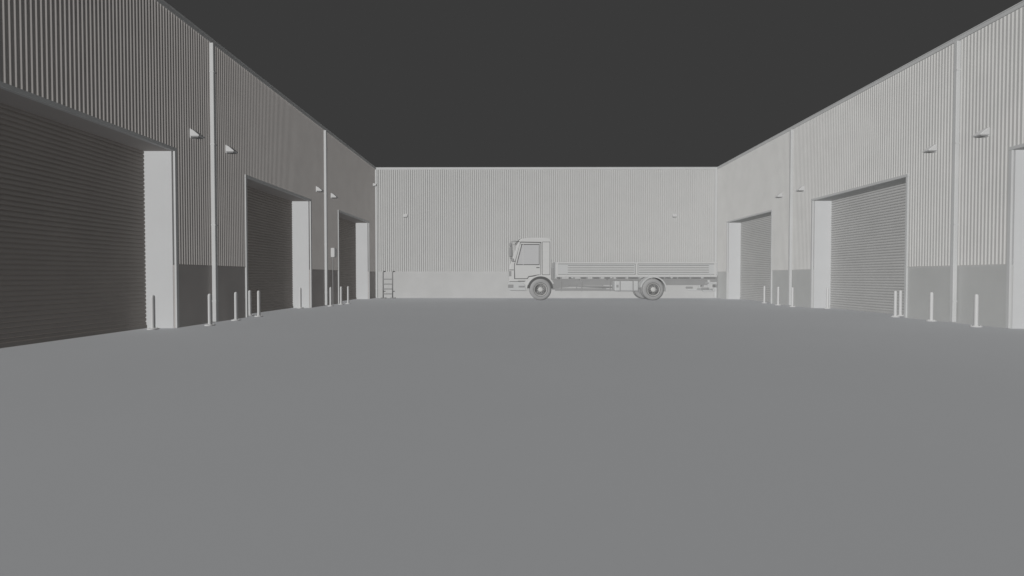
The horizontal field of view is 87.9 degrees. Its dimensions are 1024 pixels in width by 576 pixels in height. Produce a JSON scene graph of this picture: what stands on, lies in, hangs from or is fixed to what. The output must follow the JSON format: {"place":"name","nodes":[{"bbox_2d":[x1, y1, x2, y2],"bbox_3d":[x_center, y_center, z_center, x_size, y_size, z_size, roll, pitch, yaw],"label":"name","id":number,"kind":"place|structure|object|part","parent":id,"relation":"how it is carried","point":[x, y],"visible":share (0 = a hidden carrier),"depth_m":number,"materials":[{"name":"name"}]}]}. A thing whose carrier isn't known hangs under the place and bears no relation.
{"place":"outdoors","nodes":[
{"label":"outdoors","id":0,"kind":"place"},
{"bbox_2d":[0,298,1023,575],"bbox_3d":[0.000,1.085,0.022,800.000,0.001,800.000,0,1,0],"label":"ground","id":1,"kind":"structure","parent":0,"point":[546,436],"depth_m":3.44,"materials":[{"name":"concrete"}]},
{"bbox_2d":[147,295,159,329],"bbox_3d":[-7.434,0.500,11.008,0.220,0.713,0.220,0,1,-20],"label":"bollard","id":2,"kind":"object","parent":1,"relation":"on","point":[153,324],"visible":1,"depth_m":10.97,"materials":[{"name":"white metal"}]},
{"bbox_2d":[0,298,356,347],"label":"shutter bottom rail","id":3,"kind":"object","parent":1,"relation":"on","point":[33,341],"visible":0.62,"depth_m":9.53,"materials":[{"name":"metal"}]},
{"bbox_2d":[204,294,215,325],"bbox_3d":[-6.749,0.482,11.873,0.220,0.713,0.220,1,2,44],"label":"bollard","id":4,"kind":"object","parent":1,"relation":"on","point":[209,310],"visible":1,"depth_m":11.84,"materials":[{"name":"white metal"}]},
{"bbox_2d":[231,292,240,320],"bbox_3d":[-6.881,0.454,13.254,0.220,0.713,0.220,-1,1,-31],"label":"bollard","id":5,"kind":"object","parent":1,"relation":"on","point":[235,306],"visible":1,"depth_m":13.22,"materials":[{"name":"white metal"}]},
{"bbox_2d":[248,290,253,315],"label":"bollard","id":6,"kind":"object","parent":1,"relation":"on","point":[249,304],"visible":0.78,"depth_m":14.88,"materials":[{"name":"white metal"}]},
{"bbox_2d":[143,151,368,327],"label":"pier","id":7,"kind":"structure","parent":1,"relation":"on","point":[159,212],"depth_m":11.27,"materials":[{"name":"white concrete"}]},
{"bbox_2d":[0,103,355,342],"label":"roller shutter","id":8,"kind":"object","parent":7,"relation":"attached to","point":[72,231],"visible":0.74,"depth_m":9.60,"materials":[{"name":"metal"}]},
{"bbox_2d":[0,88,365,222],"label":"lintel","id":9,"kind":"structure","parent":7,"relation":"on","point":[11,99],"depth_m":9.45,"materials":[{"name":"concrete"}]},
{"bbox_2d":[156,0,375,169],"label":"parapet cap","id":10,"kind":"object","parent":9,"relation":"on","point":[174,11],"visible":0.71,"depth_m":14.11,"materials":[{"name":"metal"}]},
{"bbox_2d":[0,81,369,327],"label":"door flashing","id":11,"kind":"object","parent":7,"relation":"attached to","point":[32,96],"depth_m":11.25,"materials":[{"name":"metal"}]},
{"bbox_2d":[0,0,375,271],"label":"cladding","id":12,"kind":"structure","parent":7,"relation":"attached to","point":[141,67],"depth_m":11.71,"materials":[{"name":"metal"}]},
{"bbox_2d":[190,128,203,138],"bbox_3d":[-7.014,-3.428,11.824,0.230,0.205,0.220,0,1,0],"label":"wall light","id":13,"kind":"object","parent":12,"relation":"attached to","point":[194,134],"visible":1,"depth_m":11.74,"materials":[{"name":"white metal"}]},
{"bbox_2d":[225,145,237,153],"bbox_3d":[-7.005,-3.458,13.274,0.230,0.205,0.220,0,1,0],"label":"wall light","id":14,"kind":"object","parent":12,"relation":"attached to","point":[229,150],"visible":1,"depth_m":13.19,"materials":[{"name":"white metal"}]},
{"bbox_2d":[209,71,377,301],"bbox_3d":[-7.084,-2.313,8.827,0.102,5.430,37.174,0,1,0],"label":"downpipe bracket","id":15,"kind":"object","parent":12,"relation":"attached to","point":[217,225],"visible":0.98,"depth_m":12.60,"materials":[{"name":"grey metal"}]},
{"bbox_2d":[316,186,323,191],"bbox_3d":[-6.969,-3.582,19.272,0.230,0.205,0.220,0,1,0],"label":"wall light","id":16,"kind":"object","parent":12,"relation":"attached to","point":[318,189],"visible":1,"depth_m":19.16,"materials":[{"name":"white metal"}]},
{"bbox_2d":[331,248,336,270],"bbox_3d":[-6.989,-0.467,20.877,0.152,2.200,0.280,0,1,0],"label":"electrical box","id":17,"kind":"object","parent":12,"relation":"attached to","point":[333,252],"visible":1,"depth_m":20.74,"materials":[{"name":"white metal"}]},
{"bbox_2d":[173,265,375,327],"bbox_3d":[-7.180,0.256,8.886,0.034,1.391,37.262,0,1,0],"label":"dado panel","id":18,"kind":"object","parent":7,"relation":"attached to","point":[195,286],"visible":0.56,"depth_m":13.06,"materials":[{"name":"concrete"}]},
{"bbox_2d":[179,264,370,271],"bbox_3d":[-7.164,-0.450,8.871,0.045,0.018,37.150,0,1,0],"label":"drip flashing","id":19,"kind":"object","parent":18,"relation":"on","point":[236,266],"visible":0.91,"depth_m":13.06,"materials":[{"name":"metal"}]},
{"bbox_2d":[254,291,262,316],"bbox_3d":[-6.933,0.427,14.554,0.220,0.713,0.220,1,1,37],"label":"bollard","id":20,"kind":"object","parent":1,"relation":"on","point":[258,306],"visible":1,"depth_m":14.52,"materials":[{"name":"white metal"}]},
{"bbox_2d":[209,43,377,321],"bbox_3d":[-7.084,-2.403,8.825,0.095,6.570,37.160,0,1,0],"label":"downpipe","id":21,"kind":"object","parent":1,"relation":"on","point":[213,180],"visible":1,"depth_m":12.59,"materials":[{"name":"metal"}]},
{"bbox_2d":[298,288,303,307],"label":"bollard","id":22,"kind":"object","parent":1,"relation":"on","point":[300,297],"visible":0.98,"depth_m":18.42,"materials":[{"name":"white metal"}]},
{"bbox_2d":[328,287,332,305],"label":"bollard","id":23,"kind":"object","parent":1,"relation":"on","point":[330,290],"visible":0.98,"depth_m":19.68,"materials":[{"name":"white metal"}]},
{"bbox_2d":[338,287,343,304],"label":"bollard","id":24,"kind":"object","parent":1,"relation":"on","point":[340,296],"visible":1,"depth_m":20.92,"materials":[{"name":"white metal"}]},
{"bbox_2d":[345,286,350,303],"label":"bollard","id":25,"kind":"object","parent":1,"relation":"on","point":[347,295],"visible":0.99,"depth_m":21.42,"materials":[{"name":"white metal"}]},
{"bbox_2d":[382,271,395,297],"bbox_3d":[-6.292,-0.178,27.200,0.730,1.398,0.600,0,1,0],"label":"steel ladder","id":26,"kind":"object","parent":1,"relation":"on","point":[383,279],"visible":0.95,"depth_m":27.02,"materials":[{"name":"grey metal"}]},
{"bbox_2d":[508,238,717,299],"bbox_3d":[4.682,-0.903,25.769,9.725,2.910,2.700,0,1,0],"label":"flatbed truck","id":27,"kind":"object","parent":1,"relation":"on","point":[531,262],"visible":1,"depth_m":24.64,"materials":[{"name":"paint"}]},
{"bbox_3d":[0.735,-1.298,25.785,1.200,1.660,2.312,0,1,0],"label":"door panel","id":28,"kind":"part","parent":27,"relation":"part of","materials":[{"name":"paint"}]},
{"bbox_3d":[0.750,-1.573,25.779,1.010,0.900,2.280,0,1,0],"label":"side window","id":29,"kind":"part","parent":27,"relation":"part of","materials":[{"name":"grey glass"}]},
{"bbox_2d":[762,286,766,302],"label":"bollard","id":30,"kind":"object","parent":1,"relation":"on","point":[764,291],"visible":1,"depth_m":22.02,"materials":[{"name":"white metal"}]},
{"bbox_2d":[775,287,780,304],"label":"bollard","id":31,"kind":"object","parent":1,"relation":"on","point":[777,296],"visible":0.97,"depth_m":20.43,"materials":[{"name":"white metal"}]},
{"bbox_2d":[789,287,795,306],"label":"bollard","id":32,"kind":"object","parent":1,"relation":"on","point":[792,296],"visible":0.98,"depth_m":19.27,"materials":[{"name":"white metal"}]},
{"bbox_2d":[740,298,903,314],"bbox_3d":[11.094,0.861,8.988,0.060,0.073,34.164,0,1,0],"label":"shutter bottom rail","id":33,"kind":"object","parent":1,"relation":"on","point":[869,310],"visible":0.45,"depth_m":17.20,"materials":[{"name":"metal"}]},
{"bbox_2d":[824,288,830,308],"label":"bollard","id":34,"kind":"object","parent":1,"relation":"on","point":[827,298],"visible":1,"depth_m":18.26,"materials":[{"name":"white metal"}]},
{"bbox_2d":[788,41,960,321],"bbox_3d":[10.368,-2.325,5.066,0.095,6.570,29.850,0,1,0],"label":"downpipe","id":35,"kind":"object","parent":1,"relation":"on","point":[955,179],"visible":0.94,"depth_m":12.48,"materials":[{"name":"metal"}]},
{"bbox_2d":[728,150,1023,328],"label":"pier","id":36,"kind":"structure","parent":1,"relation":"on","point":[822,247],"depth_m":18.55,"materials":[{"name":"white concrete"}]},
{"bbox_2d":[740,183,905,312],"bbox_3d":[11.093,-0.998,8.950,0.030,3.676,34.164,0,1,0],"label":"roller shutter","id":37,"kind":"object","parent":36,"relation":"attached to","point":[867,248],"visible":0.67,"depth_m":17.07,"materials":[{"name":"metal"}]},
{"bbox_2d":[717,265,1012,328],"bbox_3d":[10.486,0.258,8.779,0.034,1.391,37.262,0,1,0],"label":"dado panel","id":38,"kind":"object","parent":36,"relation":"attached to","point":[986,284],"visible":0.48,"depth_m":12.91,"materials":[{"name":"concrete"}]},
{"bbox_2d":[723,264,1006,271],"bbox_3d":[10.467,-0.448,8.765,0.052,0.018,37.150,0,1,0],"label":"drip flashing","id":39,"kind":"object","parent":38,"relation":"on","point":[918,266],"visible":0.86,"depth_m":13.07,"materials":[{"name":"metal"}]},
{"bbox_2d":[726,143,1023,328],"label":"door flashing","id":40,"kind":"object","parent":36,"relation":"attached to","point":[1009,233],"depth_m":14.09,"materials":[{"name":"metal"}]},
{"bbox_2d":[730,148,1023,222],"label":"lintel","id":41,"kind":"structure","parent":36,"relation":"on","point":[874,188],"depth_m":16.91,"materials":[{"name":"concrete"}]},
{"bbox_2d":[717,0,1023,168],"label":"parapet cap","id":42,"kind":"object","parent":41,"relation":"on","point":[1015,7],"visible":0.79,"depth_m":14.26,"materials":[{"name":"metal"}]},
{"bbox_2d":[890,291,899,316],"bbox_3d":[10.387,0.430,14.400,0.220,0.713,0.220,1,1,35],"label":"bollard","id":43,"kind":"object","parent":1,"relation":"on","point":[895,306],"visible":1,"depth_m":14.37,"materials":[{"name":"white metal"}]},
{"bbox_2d":[897,290,903,315],"bbox_3d":[10.849,0.421,14.847,0.220,0.713,0.220,0,1,-13],"label":"bollard","id":44,"kind":"object","parent":1,"relation":"on","point":[900,304],"visible":0.82,"depth_m":14.81,"materials":[{"name":"white metal"}]},
{"bbox_2d":[926,292,936,321],"bbox_3d":[10.299,0.458,13.051,0.220,0.713,0.220,1,1,36],"label":"bollard","id":45,"kind":"object","parent":1,"relation":"on","point":[931,300],"visible":1,"depth_m":13.02,"materials":[{"name":"white metal"}]},
{"bbox_2d":[969,294,982,326],"bbox_3d":[10.089,0.489,11.552,0.220,0.713,0.220,0,1,16],"label":"bollard","id":46,"kind":"object","parent":1,"relation":"on","point":[976,306],"visible":1,"depth_m":11.52,"materials":[{"name":"white metal"}]},
{"bbox_3d":[1.768,-1.336,27.884,17.640,3.790,0.768,0,1,0],"label":"pier","id":47,"kind":"object","parent":1,"relation":"on","visible":0},
{"bbox_2d":[378,272,716,297],"bbox_3d":[1.765,-0.129,27.506,17.632,1.391,0.034,0,1,0],"label":"dado panel","id":48,"kind":"object","parent":47,"relation":"attached to","point":[450,284],"visible":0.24,"depth_m":27.51,"materials":[{"name":"concrete"}]},
{"bbox_3d":[1.765,-0.835,27.471,17.520,0.018,0.056,0,1,0],"label":"drip flashing","id":49,"kind":"object","parent":48,"relation":"attached to","visible":0},
{"bbox_2d":[377,169,717,271],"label":"cladding","id":50,"kind":"structure","parent":49,"relation":"on","point":[467,220],"depth_m":27.40,"materials":[{"name":"metal"}]},
{"bbox_2d":[714,169,716,297],"bbox_3d":[10.464,-2.785,27.303,0.100,6.570,0.095,0,1,0],"label":"downpipe","id":51,"kind":"object","parent":50,"relation":"attached to","point":[715,244],"visible":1,"depth_m":27.25,"materials":[{"name":"metal"}]},
{"bbox_3d":[1.768,-4.692,27.816,17.640,2.918,0.766,0,1,0],"label":"upper wall","id":52,"kind":"object","parent":47,"relation":"on","visible":0},
{"bbox_2d":[376,167,716,169],"bbox_3d":[1.766,-6.154,27.489,17.516,0.120,0.360,0,1,0],"label":"parapet cap","id":53,"kind":"object","parent":52,"relation":"on","point":[482,168],"visible":1,"depth_m":27.32,"materials":[{"name":"metal"}]},
{"bbox_2d":[164,0,1022,166],"label":"sky","id":54,"kind":"structure","parent":0,"point":[402,83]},
{"bbox_2d":[717,6,1023,271],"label":"cladding","id":55,"kind":"structure","parent":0,"point":[898,124],"depth_m":13.63,"materials":[{"name":"metal"}]},
{"bbox_2d":[775,192,782,197],"bbox_3d":[10.410,-3.611,20.718,0.230,0.205,0.220,0,1,0],"label":"wall light","id":56,"kind":"object","parent":55,"relation":"attached to","point":[780,195],"visible":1,"depth_m":20.61,"materials":[{"name":"white metal"}]},
{"bbox_2d":[796,186,803,191],"bbox_3d":[10.401,-3.579,19.168,0.230,0.205,0.220,0,1,0],"label":"wall light","id":57,"kind":"object","parent":55,"relation":"attached to","point":[800,189],"visible":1,"depth_m":19.08,"materials":[{"name":"white metal"}]},
{"bbox_2d":[788,69,960,301],"bbox_3d":[10.368,-2.235,5.068,0.102,5.430,29.864,0,1,0],"label":"downpipe bracket","id":58,"kind":"object","parent":55,"relation":"attached to","point":[950,224],"visible":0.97,"depth_m":12.49,"materials":[{"name":"grey metal"}]},
{"bbox_2d":[923,144,936,152],"bbox_3d":[10.365,-3.455,13.169,0.230,0.205,0.220,0,1,0],"label":"wall light","id":59,"kind":"object","parent":55,"relation":"attached to","point":[931,149],"visible":1,"depth_m":13.09,"materials":[{"name":"white metal"}]},
{"bbox_2d":[972,127,989,137],"bbox_3d":[10.356,-3.425,11.720,0.230,0.205,0.220,0,1,0],"label":"wall light","id":60,"kind":"object","parent":55,"relation":"attached to","point":[984,133],"visible":1,"depth_m":11.65,"materials":[{"name":"white metal"}]}
]}

